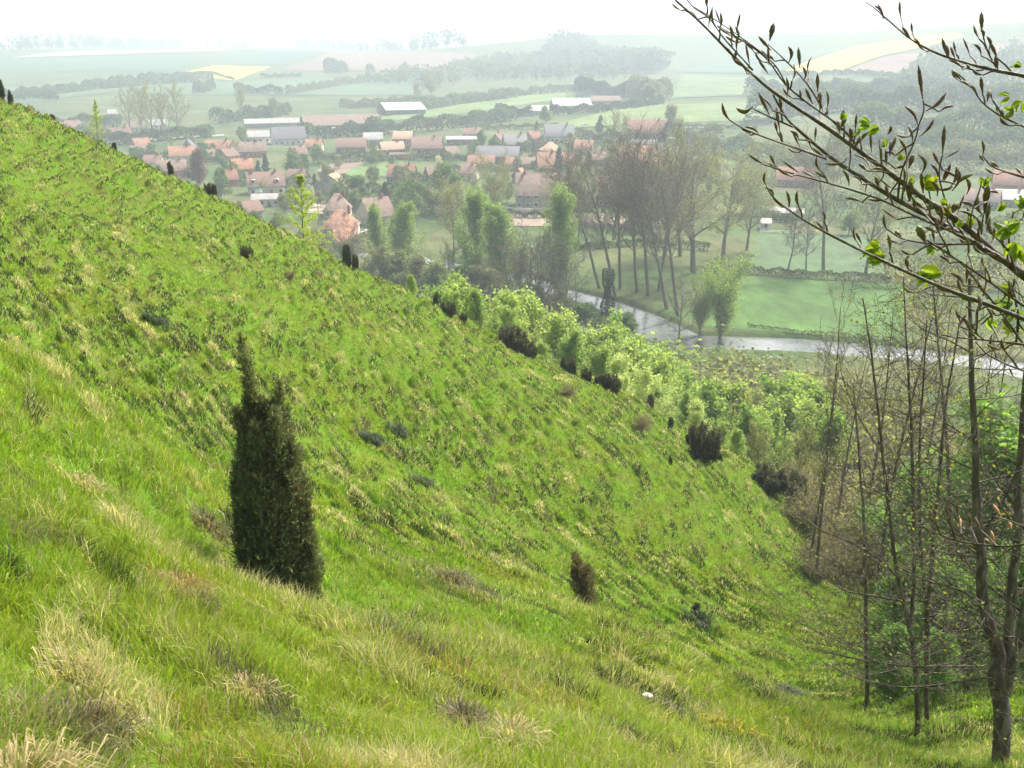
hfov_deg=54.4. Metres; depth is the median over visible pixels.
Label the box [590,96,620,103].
shed
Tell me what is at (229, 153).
house
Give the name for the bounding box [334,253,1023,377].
river
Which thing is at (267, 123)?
shed
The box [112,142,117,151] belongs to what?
juniper bush
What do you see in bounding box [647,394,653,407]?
juniper bush
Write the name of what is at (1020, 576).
leafy tree
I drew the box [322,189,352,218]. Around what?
house
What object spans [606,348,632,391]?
young tree
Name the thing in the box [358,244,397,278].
leafy tree
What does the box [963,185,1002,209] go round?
house
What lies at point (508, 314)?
young tree
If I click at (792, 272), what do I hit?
hedge
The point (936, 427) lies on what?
shrub
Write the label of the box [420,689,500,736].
grass tussock
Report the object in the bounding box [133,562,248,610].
grass tussock
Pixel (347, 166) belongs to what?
ploughed garden
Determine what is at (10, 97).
juniper bush
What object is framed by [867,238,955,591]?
bare sapling
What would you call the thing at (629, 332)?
shrub
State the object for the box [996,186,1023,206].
house
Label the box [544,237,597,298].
bare tree
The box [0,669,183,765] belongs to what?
grass tussock
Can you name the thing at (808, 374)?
shrub
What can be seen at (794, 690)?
grass tussock
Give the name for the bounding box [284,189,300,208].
leafy tree
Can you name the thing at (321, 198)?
leafy tree
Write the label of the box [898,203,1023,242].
hedge
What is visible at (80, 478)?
grass tussock
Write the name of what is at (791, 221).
bare tree
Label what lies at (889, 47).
rapeseed field
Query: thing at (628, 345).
young tree
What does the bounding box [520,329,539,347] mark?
young tree
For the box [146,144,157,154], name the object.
leafy tree
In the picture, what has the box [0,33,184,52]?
skyline wood
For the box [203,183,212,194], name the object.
juniper bush
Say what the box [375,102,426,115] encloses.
barn
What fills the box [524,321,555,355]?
young tree
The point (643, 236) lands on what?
bare poplar tree
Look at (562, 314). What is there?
young tree
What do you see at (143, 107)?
bare tree
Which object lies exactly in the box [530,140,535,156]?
conifer tree
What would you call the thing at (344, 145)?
barn
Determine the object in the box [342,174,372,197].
leafy tree
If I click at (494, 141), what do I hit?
leafy tree
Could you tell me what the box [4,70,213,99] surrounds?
hedge
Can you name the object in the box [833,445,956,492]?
shrub
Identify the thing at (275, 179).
house
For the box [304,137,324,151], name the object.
house
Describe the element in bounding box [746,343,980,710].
bare tree
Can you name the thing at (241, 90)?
poplar tree
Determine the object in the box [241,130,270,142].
hall
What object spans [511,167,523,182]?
house
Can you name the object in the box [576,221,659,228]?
garden wall
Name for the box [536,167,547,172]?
leafy tree
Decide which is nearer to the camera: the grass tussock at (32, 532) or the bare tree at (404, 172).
the grass tussock at (32, 532)
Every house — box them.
[63,118,82,130]
[107,109,116,116]
[108,126,132,138]
[124,121,145,131]
[129,135,150,145]
[129,142,156,159]
[142,152,164,167]
[148,119,167,128]
[156,157,187,177]
[167,143,194,161]
[183,139,197,148]
[204,146,215,161]
[205,138,231,151]
[218,145,240,161]
[219,166,239,186]
[227,139,266,157]
[229,155,254,175]
[240,199,264,217]
[246,168,285,195]
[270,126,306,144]
[286,166,310,187]
[288,143,308,156]
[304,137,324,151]
[313,168,350,197]
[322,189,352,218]
[332,227,359,252]
[353,192,394,225]
[378,138,405,151]
[386,162,418,183]
[392,131,414,145]
[411,135,441,154]
[423,162,438,182]
[440,146,460,158]
[459,160,479,179]
[462,126,480,138]
[488,130,501,145]
[502,131,527,149]
[502,156,517,171]
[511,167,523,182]
[515,169,569,207]
[526,129,541,143]
[534,149,556,172]
[538,141,563,152]
[544,122,574,142]
[560,152,577,169]
[573,138,594,154]
[588,149,607,166]
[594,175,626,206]
[625,118,667,139]
[631,139,657,147]
[776,165,816,187]
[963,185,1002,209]
[990,169,1023,189]
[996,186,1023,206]
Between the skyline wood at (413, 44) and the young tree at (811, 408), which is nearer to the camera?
the young tree at (811, 408)
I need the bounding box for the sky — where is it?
[0,0,1023,44]
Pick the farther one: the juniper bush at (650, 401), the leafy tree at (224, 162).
the leafy tree at (224, 162)
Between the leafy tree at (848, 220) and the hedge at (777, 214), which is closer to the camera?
the leafy tree at (848, 220)
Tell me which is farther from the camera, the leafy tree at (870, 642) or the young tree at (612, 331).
the young tree at (612, 331)
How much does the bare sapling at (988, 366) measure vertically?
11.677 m
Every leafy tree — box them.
[128,147,140,157]
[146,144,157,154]
[155,164,166,173]
[179,147,208,185]
[185,136,197,143]
[197,126,212,139]
[197,142,204,147]
[200,148,210,160]
[202,142,211,148]
[207,167,234,198]
[213,151,223,162]
[217,158,228,169]
[228,161,237,168]
[234,126,247,141]
[236,200,248,210]
[245,209,264,220]
[265,97,280,114]
[269,211,287,230]
[275,193,293,211]
[283,150,304,169]
[284,147,297,159]
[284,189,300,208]
[298,153,312,170]
[308,145,323,160]
[309,186,314,196]
[311,190,327,204]
[314,230,336,254]
[316,163,336,178]
[317,165,337,178]
[324,189,341,204]
[328,183,346,199]
[330,240,358,264]
[333,155,342,168]
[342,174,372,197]
[345,187,363,210]
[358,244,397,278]
[364,151,379,164]
[364,165,379,181]
[366,146,380,158]
[367,142,375,148]
[368,249,411,285]
[376,149,387,160]
[387,155,394,163]
[392,177,429,212]
[396,251,429,296]
[404,145,410,151]
[413,83,422,95]
[416,259,451,297]
[417,186,432,212]
[421,72,437,93]
[428,161,463,197]
[434,155,441,162]
[437,254,498,300]
[444,151,454,160]
[464,264,515,314]
[467,140,479,152]
[477,130,486,144]
[482,175,497,192]
[488,137,501,145]
[499,181,514,202]
[513,155,521,167]
[523,281,551,323]
[528,160,534,171]
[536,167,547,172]
[537,134,545,142]
[539,105,554,121]
[540,289,577,320]
[564,301,605,331]
[565,132,576,141]
[565,138,575,151]
[620,311,640,335]
[663,103,683,139]
[727,167,777,207]
[833,209,863,234]
[845,456,951,555]
[857,548,921,654]
[857,596,888,635]
[862,618,895,669]
[869,621,923,706]
[873,125,907,157]
[879,492,961,579]
[892,549,985,649]
[902,382,1023,647]
[908,626,965,696]
[937,599,988,689]
[955,533,1023,684]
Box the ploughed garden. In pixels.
[316,160,365,173]
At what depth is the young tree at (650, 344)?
98.06 m
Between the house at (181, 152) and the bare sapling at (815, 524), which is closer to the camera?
the bare sapling at (815, 524)
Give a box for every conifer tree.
[254,160,261,171]
[261,153,271,171]
[310,173,317,185]
[378,181,394,205]
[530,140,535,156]
[551,146,564,172]
[594,115,604,132]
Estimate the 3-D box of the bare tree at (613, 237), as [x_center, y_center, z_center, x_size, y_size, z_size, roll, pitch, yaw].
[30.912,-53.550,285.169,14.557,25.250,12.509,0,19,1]
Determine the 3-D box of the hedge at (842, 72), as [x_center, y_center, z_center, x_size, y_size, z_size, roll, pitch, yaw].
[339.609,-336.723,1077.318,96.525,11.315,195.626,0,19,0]
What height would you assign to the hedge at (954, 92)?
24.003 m
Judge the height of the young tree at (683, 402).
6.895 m
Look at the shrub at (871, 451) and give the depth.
77.68 m
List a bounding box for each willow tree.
[684,272,714,333]
[695,248,761,337]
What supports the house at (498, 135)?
on the valley ground at (698, 50)
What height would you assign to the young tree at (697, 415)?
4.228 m
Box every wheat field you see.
[0,54,212,70]
[210,52,318,64]
[675,46,846,73]
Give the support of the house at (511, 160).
on the valley ground at (698, 50)
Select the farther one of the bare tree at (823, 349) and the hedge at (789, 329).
the hedge at (789, 329)
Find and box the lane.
[107,134,223,142]
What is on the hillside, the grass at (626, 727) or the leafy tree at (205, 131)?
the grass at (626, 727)
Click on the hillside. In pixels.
(100, 157)
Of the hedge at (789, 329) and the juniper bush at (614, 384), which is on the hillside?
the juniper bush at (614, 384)
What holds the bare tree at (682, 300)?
on the valley ground at (698, 50)
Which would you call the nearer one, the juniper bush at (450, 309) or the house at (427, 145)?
the juniper bush at (450, 309)
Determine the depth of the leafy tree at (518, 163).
442.33 m
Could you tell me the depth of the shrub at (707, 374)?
125.88 m
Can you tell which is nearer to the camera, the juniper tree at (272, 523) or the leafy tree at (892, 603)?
the juniper tree at (272, 523)
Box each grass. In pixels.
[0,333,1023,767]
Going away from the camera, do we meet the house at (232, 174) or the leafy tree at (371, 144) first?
the house at (232, 174)
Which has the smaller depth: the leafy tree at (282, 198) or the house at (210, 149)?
the leafy tree at (282, 198)
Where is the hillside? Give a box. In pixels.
[0,99,1023,767]
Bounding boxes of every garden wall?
[504,207,550,213]
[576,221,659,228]
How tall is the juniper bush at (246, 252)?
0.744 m
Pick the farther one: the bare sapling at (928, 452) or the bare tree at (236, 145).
the bare tree at (236, 145)
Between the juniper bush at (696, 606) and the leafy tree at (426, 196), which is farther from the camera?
the leafy tree at (426, 196)
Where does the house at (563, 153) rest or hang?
on the valley ground at (698, 50)
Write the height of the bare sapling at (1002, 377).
10.778 m
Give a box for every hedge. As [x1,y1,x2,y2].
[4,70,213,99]
[18,86,59,99]
[41,113,121,127]
[75,124,214,144]
[98,74,193,88]
[130,147,212,161]
[177,70,234,79]
[192,79,215,92]
[208,101,292,123]
[233,82,282,93]
[237,169,309,187]
[260,72,301,77]
[284,72,404,93]
[297,120,376,138]
[297,227,372,255]
[312,149,389,165]
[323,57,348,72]
[337,174,463,216]
[338,83,583,108]
[361,107,516,134]
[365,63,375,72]
[389,165,460,185]
[410,151,474,160]
[412,87,515,109]
[443,160,514,174]
[465,140,545,152]
[479,122,564,129]
[494,103,532,116]
[506,208,571,217]
[549,94,664,114]
[570,238,710,250]
[573,76,630,97]
[574,126,632,142]
[601,156,722,183]
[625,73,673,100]
[661,121,724,140]
[673,129,803,160]
[683,123,757,128]
[742,73,964,96]
[743,81,1023,122]
[745,264,891,282]
[746,137,1023,181]
[747,322,904,341]
[753,207,801,222]
[761,68,898,77]
[827,121,1023,157]
[833,192,916,220]
[848,100,1023,138]
[876,242,1021,290]
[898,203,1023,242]
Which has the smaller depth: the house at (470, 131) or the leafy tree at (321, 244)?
the leafy tree at (321, 244)
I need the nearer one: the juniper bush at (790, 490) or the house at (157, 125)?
the juniper bush at (790, 490)
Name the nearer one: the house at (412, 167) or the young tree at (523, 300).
the young tree at (523, 300)
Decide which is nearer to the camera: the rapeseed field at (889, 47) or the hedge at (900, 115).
the hedge at (900, 115)
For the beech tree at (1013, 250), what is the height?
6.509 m
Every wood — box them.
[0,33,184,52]
[202,38,245,48]
[295,28,466,50]
[374,61,463,89]
[442,50,627,80]
[536,29,675,73]
[546,29,572,42]
[894,37,1023,93]
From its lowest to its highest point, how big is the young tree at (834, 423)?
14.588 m
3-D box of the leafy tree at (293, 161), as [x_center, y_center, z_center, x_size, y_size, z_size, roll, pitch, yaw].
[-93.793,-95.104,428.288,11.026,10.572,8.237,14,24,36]
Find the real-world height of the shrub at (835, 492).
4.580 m
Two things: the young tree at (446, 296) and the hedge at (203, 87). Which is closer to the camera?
the young tree at (446, 296)
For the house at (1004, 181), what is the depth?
379.71 m
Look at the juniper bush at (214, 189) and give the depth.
55.07 m
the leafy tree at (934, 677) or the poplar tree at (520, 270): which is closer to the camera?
the leafy tree at (934, 677)
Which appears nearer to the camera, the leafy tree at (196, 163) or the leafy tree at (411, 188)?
the leafy tree at (411, 188)
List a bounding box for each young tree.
[404,274,419,295]
[420,269,467,305]
[439,275,497,332]
[441,283,465,313]
[449,290,463,315]
[460,284,493,330]
[480,284,557,357]
[487,290,537,344]
[491,285,534,335]
[494,305,520,335]
[494,315,544,347]
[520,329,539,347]
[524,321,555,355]
[533,303,578,353]
[534,306,592,372]
[536,339,552,362]
[552,326,617,365]
[554,325,590,370]
[569,321,625,375]
[577,336,625,376]
[601,305,634,343]
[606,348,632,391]
[610,329,652,357]
[614,338,683,414]
[615,372,638,394]
[627,353,691,422]
[629,365,677,413]
[633,372,683,419]
[647,343,666,362]
[659,343,706,396]
[662,368,685,406]
[671,388,716,431]
[672,365,722,422]
[685,397,711,436]
[696,373,742,445]
[711,377,756,440]
[715,375,751,432]
[717,420,731,447]
[725,427,749,455]
[727,380,768,438]
[728,397,791,475]
[743,420,780,473]
[750,368,781,410]
[750,400,800,469]
[760,378,819,468]
[762,368,810,435]
[772,370,831,422]
[775,394,852,468]
[776,425,824,477]
[790,406,856,478]
[799,455,843,497]
[804,381,840,452]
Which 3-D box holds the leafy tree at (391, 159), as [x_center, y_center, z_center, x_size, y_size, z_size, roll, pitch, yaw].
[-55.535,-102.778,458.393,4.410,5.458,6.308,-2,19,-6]
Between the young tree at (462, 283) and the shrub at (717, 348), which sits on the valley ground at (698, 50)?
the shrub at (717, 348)
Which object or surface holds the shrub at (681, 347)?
on the valley ground at (698, 50)
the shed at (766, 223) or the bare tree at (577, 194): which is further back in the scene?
the shed at (766, 223)
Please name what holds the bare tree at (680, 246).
on the valley ground at (698, 50)
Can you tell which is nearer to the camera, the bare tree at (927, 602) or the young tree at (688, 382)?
the bare tree at (927, 602)
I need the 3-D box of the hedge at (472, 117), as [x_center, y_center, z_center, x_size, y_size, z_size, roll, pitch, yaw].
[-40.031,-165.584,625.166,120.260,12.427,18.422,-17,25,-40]
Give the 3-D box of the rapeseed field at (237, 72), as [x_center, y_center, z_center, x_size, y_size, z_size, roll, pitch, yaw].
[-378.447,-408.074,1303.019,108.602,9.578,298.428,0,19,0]
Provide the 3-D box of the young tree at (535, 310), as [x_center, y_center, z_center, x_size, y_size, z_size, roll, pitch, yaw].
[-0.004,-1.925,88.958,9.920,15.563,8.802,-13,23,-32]
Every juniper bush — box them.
[0,80,5,98]
[7,90,13,103]
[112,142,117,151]
[167,161,173,174]
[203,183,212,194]
[212,184,217,195]
[239,245,253,258]
[342,244,351,266]
[352,254,358,268]
[433,292,438,303]
[440,300,455,317]
[458,313,466,322]
[497,324,527,351]
[519,339,537,358]
[560,356,576,373]
[568,550,599,608]
[581,368,591,381]
[594,373,607,387]
[605,373,621,394]
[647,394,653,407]
[668,417,673,428]
[685,426,696,443]
[689,419,722,464]
[691,601,700,614]
[714,453,722,461]
[751,461,789,495]
[779,469,808,501]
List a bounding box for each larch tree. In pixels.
[87,99,107,141]
[276,174,336,250]
[309,230,318,246]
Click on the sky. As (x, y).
(251, 22)
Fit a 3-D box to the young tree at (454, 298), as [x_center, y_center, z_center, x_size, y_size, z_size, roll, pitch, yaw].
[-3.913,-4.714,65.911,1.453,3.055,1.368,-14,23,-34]
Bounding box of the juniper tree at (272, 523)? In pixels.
[223,327,326,603]
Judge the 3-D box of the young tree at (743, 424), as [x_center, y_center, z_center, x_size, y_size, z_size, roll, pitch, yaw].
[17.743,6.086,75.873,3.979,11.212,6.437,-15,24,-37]
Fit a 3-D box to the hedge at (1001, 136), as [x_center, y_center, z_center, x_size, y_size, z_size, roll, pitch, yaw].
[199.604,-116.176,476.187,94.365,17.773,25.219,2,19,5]
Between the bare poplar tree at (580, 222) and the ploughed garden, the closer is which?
the bare poplar tree at (580, 222)
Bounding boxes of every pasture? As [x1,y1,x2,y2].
[4,76,159,102]
[131,76,425,94]
[381,88,564,120]
[539,102,799,129]
[672,74,797,97]
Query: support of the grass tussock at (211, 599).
on the hillside
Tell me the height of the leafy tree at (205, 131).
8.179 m
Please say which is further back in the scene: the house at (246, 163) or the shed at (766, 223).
the house at (246, 163)
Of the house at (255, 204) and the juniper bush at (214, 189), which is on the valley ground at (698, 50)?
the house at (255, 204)
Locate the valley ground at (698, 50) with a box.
[0,22,1023,449]
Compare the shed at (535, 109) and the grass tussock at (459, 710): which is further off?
the shed at (535, 109)
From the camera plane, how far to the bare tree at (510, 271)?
203.01 m
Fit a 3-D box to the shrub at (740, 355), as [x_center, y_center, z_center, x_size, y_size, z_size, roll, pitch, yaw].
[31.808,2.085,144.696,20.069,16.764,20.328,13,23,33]
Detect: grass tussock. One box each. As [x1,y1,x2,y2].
[0,511,74,552]
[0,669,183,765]
[0,727,137,767]
[9,642,146,702]
[30,452,157,526]
[65,499,175,535]
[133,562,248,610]
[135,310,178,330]
[163,578,245,620]
[178,486,232,550]
[194,667,306,717]
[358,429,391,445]
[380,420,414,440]
[387,546,441,570]
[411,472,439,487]
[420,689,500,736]
[423,565,484,587]
[447,578,529,607]
[474,709,564,757]
[639,690,684,713]
[666,703,710,722]
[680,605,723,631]
[766,676,818,698]
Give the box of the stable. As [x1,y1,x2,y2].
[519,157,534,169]
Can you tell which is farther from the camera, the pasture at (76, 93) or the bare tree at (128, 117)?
the pasture at (76, 93)
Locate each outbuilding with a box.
[250,193,279,206]
[387,152,415,159]
[446,136,476,144]
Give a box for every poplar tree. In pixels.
[233,83,245,111]
[362,199,390,257]
[378,199,429,264]
[450,185,489,266]
[467,199,526,288]
[507,244,533,294]
[531,138,601,287]
[537,181,582,295]
[539,133,628,296]
[589,129,658,288]
[592,139,696,309]
[596,109,682,295]
[597,134,660,292]
[610,108,621,136]
[619,120,722,315]
[620,113,631,137]
[646,128,716,290]
[783,121,854,269]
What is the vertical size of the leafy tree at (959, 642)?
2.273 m
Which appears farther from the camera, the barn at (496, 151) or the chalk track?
the chalk track
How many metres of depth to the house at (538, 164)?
431.02 m
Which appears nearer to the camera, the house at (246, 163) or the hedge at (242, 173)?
the hedge at (242, 173)
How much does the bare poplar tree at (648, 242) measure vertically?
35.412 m
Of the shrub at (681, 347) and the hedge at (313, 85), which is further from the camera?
the hedge at (313, 85)
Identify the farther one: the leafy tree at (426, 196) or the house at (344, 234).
the leafy tree at (426, 196)
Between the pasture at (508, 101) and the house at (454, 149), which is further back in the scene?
the pasture at (508, 101)
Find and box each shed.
[243,118,299,128]
[363,132,382,144]
[527,105,550,115]
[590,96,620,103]
[760,218,771,229]
[762,206,804,220]
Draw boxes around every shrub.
[284,268,296,279]
[313,269,324,277]
[550,303,596,337]
[556,382,578,396]
[584,324,655,350]
[631,408,654,432]
[637,314,699,381]
[646,320,696,368]
[661,344,732,376]
[673,354,709,392]
[675,349,705,377]
[680,349,743,376]
[682,323,782,378]
[689,367,741,395]
[690,346,823,403]
[690,358,787,383]
[693,337,805,384]
[697,374,779,401]
[707,351,787,405]
[735,346,844,392]
[742,358,899,404]
[771,482,841,534]
[775,452,818,499]
[785,394,965,467]
[791,541,837,580]
[792,424,891,493]
[795,469,871,525]
[798,522,862,561]
[801,457,875,503]
[802,441,903,494]
[803,530,870,588]
[804,483,910,545]
[804,508,900,580]
[813,375,962,448]
[829,446,904,518]
[830,386,868,435]
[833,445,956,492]
[840,421,957,474]
[841,496,901,536]
[850,420,971,480]
[860,399,1020,456]
[871,494,903,531]
[872,399,965,448]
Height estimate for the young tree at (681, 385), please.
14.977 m
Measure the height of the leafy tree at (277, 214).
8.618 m
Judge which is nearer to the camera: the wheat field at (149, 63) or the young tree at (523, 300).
the young tree at (523, 300)
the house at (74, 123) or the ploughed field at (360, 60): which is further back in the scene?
the ploughed field at (360, 60)
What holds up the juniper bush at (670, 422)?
on the hillside
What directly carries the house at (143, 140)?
on the valley ground at (698, 50)
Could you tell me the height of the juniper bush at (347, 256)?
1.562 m
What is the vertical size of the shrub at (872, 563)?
4.027 m
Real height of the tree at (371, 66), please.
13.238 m
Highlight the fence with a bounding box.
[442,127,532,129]
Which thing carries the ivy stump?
on the valley ground at (698, 50)
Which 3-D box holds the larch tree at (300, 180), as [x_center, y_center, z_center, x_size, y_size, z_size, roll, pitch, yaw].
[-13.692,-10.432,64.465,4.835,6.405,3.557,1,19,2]
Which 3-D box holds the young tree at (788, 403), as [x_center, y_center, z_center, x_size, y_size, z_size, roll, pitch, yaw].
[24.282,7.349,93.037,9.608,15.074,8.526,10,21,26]
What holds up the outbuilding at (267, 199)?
on the valley ground at (698, 50)
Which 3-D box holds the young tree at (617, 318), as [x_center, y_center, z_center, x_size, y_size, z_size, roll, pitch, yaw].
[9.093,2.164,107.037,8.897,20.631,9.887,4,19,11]
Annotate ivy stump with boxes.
[599,268,615,314]
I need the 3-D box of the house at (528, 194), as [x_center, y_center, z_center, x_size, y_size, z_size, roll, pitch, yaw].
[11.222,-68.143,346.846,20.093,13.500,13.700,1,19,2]
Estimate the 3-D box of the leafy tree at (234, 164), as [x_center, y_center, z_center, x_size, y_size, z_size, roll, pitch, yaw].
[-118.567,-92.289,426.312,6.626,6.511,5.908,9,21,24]
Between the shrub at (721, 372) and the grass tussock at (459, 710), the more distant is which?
the shrub at (721, 372)
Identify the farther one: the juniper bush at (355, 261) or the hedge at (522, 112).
the hedge at (522, 112)
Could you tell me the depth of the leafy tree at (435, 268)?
211.91 m
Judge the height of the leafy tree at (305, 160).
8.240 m
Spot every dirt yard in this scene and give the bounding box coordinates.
[306,198,329,213]
[508,214,628,225]
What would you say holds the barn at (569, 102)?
on the valley ground at (698, 50)
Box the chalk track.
[18,49,226,56]
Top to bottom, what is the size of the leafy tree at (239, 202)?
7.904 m
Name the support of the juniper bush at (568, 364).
on the hillside
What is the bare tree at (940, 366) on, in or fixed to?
on the hillside
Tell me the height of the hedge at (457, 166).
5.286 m
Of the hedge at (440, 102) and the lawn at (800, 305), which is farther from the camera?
the hedge at (440, 102)
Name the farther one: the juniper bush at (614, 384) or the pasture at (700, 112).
the pasture at (700, 112)
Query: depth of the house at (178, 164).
420.88 m
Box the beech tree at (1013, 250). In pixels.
[672,0,1023,560]
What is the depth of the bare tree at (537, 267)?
198.51 m
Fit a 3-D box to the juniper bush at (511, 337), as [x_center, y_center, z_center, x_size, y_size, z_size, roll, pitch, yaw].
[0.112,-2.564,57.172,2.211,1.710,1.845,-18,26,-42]
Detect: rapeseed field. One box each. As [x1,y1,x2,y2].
[187,66,268,79]
[476,40,525,44]
[787,46,884,71]
[855,32,964,53]
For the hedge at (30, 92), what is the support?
on the valley ground at (698, 50)
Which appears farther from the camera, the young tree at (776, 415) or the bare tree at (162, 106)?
the bare tree at (162, 106)
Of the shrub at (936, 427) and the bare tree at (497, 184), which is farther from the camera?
the bare tree at (497, 184)
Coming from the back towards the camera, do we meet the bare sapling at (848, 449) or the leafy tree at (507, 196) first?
the leafy tree at (507, 196)
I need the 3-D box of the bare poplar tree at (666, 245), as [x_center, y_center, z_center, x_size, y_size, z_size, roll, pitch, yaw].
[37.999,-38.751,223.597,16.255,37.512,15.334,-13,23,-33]
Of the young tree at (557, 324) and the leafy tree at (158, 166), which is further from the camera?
the leafy tree at (158, 166)
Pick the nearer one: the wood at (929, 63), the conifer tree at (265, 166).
the conifer tree at (265, 166)
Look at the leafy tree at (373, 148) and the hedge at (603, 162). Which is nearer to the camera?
the hedge at (603, 162)
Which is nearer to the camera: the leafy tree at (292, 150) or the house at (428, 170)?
the house at (428, 170)
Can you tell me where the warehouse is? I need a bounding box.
[299,114,379,132]
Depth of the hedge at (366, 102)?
884.58 m
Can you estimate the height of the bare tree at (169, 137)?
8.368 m
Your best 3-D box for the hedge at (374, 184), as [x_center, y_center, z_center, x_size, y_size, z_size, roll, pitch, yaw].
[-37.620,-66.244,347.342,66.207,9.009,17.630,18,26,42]
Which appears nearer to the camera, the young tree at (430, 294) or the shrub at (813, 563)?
the shrub at (813, 563)
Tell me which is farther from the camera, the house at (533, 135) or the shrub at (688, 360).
the house at (533, 135)
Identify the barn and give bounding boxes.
[335,138,366,153]
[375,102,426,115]
[467,155,495,169]
[475,145,521,163]
[550,98,591,111]
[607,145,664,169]
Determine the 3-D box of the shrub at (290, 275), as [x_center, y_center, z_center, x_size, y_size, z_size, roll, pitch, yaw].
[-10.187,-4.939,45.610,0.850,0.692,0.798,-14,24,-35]
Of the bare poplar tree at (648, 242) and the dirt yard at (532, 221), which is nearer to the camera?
the bare poplar tree at (648, 242)
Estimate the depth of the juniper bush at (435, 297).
59.35 m
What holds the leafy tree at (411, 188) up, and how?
on the valley ground at (698, 50)
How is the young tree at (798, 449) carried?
on the hillside
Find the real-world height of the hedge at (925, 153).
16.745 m
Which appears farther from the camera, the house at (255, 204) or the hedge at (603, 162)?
the hedge at (603, 162)
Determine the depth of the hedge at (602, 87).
871.40 m
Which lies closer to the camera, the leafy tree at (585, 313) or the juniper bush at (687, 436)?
the juniper bush at (687, 436)
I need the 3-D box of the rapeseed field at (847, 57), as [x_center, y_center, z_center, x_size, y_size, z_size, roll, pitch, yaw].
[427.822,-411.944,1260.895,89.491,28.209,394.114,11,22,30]
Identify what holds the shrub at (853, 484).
on the hillside
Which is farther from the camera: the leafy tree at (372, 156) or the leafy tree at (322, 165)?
the leafy tree at (372, 156)
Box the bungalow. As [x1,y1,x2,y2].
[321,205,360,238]
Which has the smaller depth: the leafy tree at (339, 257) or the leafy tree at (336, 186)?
the leafy tree at (339, 257)
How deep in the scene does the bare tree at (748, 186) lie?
258.01 m
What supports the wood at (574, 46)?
on the valley ground at (698, 50)
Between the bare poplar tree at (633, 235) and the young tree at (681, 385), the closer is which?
the young tree at (681, 385)
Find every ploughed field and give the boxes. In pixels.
[282,51,478,69]
[840,42,1023,84]
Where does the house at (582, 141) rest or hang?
on the valley ground at (698, 50)
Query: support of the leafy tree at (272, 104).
on the valley ground at (698, 50)
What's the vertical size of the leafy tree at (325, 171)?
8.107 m
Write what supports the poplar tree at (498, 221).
on the valley ground at (698, 50)
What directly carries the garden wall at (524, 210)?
on the valley ground at (698, 50)
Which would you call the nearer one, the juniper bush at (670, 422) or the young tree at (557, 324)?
the juniper bush at (670, 422)
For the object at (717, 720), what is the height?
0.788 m
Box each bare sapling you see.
[544,255,556,313]
[555,247,575,290]
[803,331,849,564]
[807,273,866,585]
[821,322,878,515]
[850,288,917,518]
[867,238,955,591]
[911,281,968,469]
[938,332,1020,464]
[951,311,1019,458]
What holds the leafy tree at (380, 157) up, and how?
on the lawn at (362, 168)
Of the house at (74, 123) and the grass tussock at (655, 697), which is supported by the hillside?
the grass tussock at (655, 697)
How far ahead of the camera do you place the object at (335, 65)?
1315.26 m
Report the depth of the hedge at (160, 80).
1082.08 m
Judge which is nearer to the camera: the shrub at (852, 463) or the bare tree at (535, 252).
the shrub at (852, 463)
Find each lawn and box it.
[320,161,409,175]
[703,277,905,340]
[749,234,883,276]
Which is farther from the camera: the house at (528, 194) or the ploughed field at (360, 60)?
the ploughed field at (360, 60)
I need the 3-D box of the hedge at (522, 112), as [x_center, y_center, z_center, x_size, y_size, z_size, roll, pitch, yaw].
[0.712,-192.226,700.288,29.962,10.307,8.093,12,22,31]
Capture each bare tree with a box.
[110,83,136,127]
[126,82,152,136]
[128,77,165,138]
[150,85,174,143]
[163,74,189,139]
[165,133,175,145]
[227,140,240,150]
[254,177,272,193]
[310,211,344,254]
[323,178,339,192]
[332,214,364,259]
[398,169,411,181]
[405,148,416,162]
[423,172,470,262]
[434,238,461,272]
[463,141,521,246]
[463,231,533,292]
[491,215,562,293]
[505,232,567,303]
[537,163,562,225]
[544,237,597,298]
[552,149,598,250]
[596,153,632,239]
[643,148,719,255]
[644,119,747,273]
[644,139,709,255]
[651,279,708,339]
[687,127,768,261]
[735,149,781,250]
[739,238,1023,766]
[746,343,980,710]
[757,223,1023,734]
[781,194,817,268]
[786,201,830,271]
[812,326,855,373]
[819,259,1023,723]
[849,138,911,272]
[874,251,1023,572]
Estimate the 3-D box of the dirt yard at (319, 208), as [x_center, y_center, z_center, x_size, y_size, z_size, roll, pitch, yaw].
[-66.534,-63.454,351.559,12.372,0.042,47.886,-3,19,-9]
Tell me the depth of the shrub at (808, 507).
47.89 m
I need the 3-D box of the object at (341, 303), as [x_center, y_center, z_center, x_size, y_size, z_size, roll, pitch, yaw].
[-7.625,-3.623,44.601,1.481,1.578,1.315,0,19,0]
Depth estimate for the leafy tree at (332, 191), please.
338.68 m
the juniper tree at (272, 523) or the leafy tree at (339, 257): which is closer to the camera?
the juniper tree at (272, 523)
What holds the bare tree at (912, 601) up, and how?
on the hillside
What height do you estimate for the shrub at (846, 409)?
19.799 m
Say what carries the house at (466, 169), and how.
on the valley ground at (698, 50)
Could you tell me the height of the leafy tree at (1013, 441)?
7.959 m

